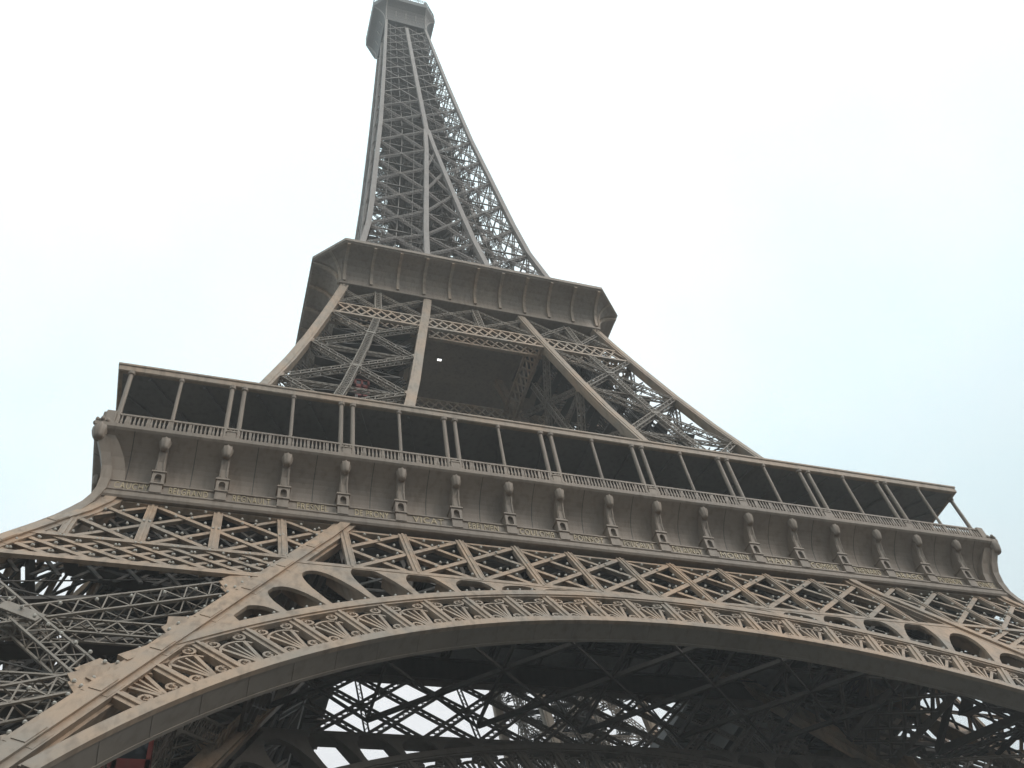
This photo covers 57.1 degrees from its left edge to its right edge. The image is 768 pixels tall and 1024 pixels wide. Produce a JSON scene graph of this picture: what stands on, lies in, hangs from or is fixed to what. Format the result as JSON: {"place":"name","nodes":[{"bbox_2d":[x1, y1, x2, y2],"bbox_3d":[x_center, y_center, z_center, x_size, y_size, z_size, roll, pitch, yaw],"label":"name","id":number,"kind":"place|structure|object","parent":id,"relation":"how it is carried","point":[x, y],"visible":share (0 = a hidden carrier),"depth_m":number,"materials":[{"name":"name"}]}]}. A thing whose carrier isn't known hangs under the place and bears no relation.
{"place":"outdoors","nodes":[
{"label":"outdoors","id":0,"kind":"place"},
{"bbox_2d":[0,0,1023,767],"label":"sky","id":1,"kind":"structure","parent":0,"point":[803,220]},
{"bbox_3d":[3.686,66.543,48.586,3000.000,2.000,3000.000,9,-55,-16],"label":"ground","id":2,"kind":"structure","parent":0,"visible":0},
{"bbox_2d":[0,0,1023,767],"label":"iron tower","id":3,"kind":"structure","parent":2,"relation":"on","point":[264,566],"depth_m":67.21,"materials":[{"name":"brown metal"}]},
{"bbox_2d":[100,740,153,767],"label":"lift cabin","id":4,"kind":"object","parent":3,"relation":"hanging from","point":[140,757],"visible":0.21,"depth_m":42.09,"materials":[{"name":"red metal"}]},
{"bbox_2d":[119,742,148,758],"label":"cabin window","id":5,"kind":"structure","parent":4,"relation":"in","point":[140,752],"depth_m":42.35,"materials":[{"name":"grey glass"}]},
{"bbox_2d":[353,378,369,398],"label":"lift cabin","id":6,"kind":"object","parent":3,"relation":"hanging from","point":[361,383],"visible":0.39,"depth_m":91.94,"materials":[{"name":"metal"}]},
{"bbox_2d":[356,380,366,393],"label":"cabin window","id":7,"kind":"structure","parent":6,"relation":"in","point":[358,382],"depth_m":92.38,"materials":[{"name":"grey glass"}]}
]}

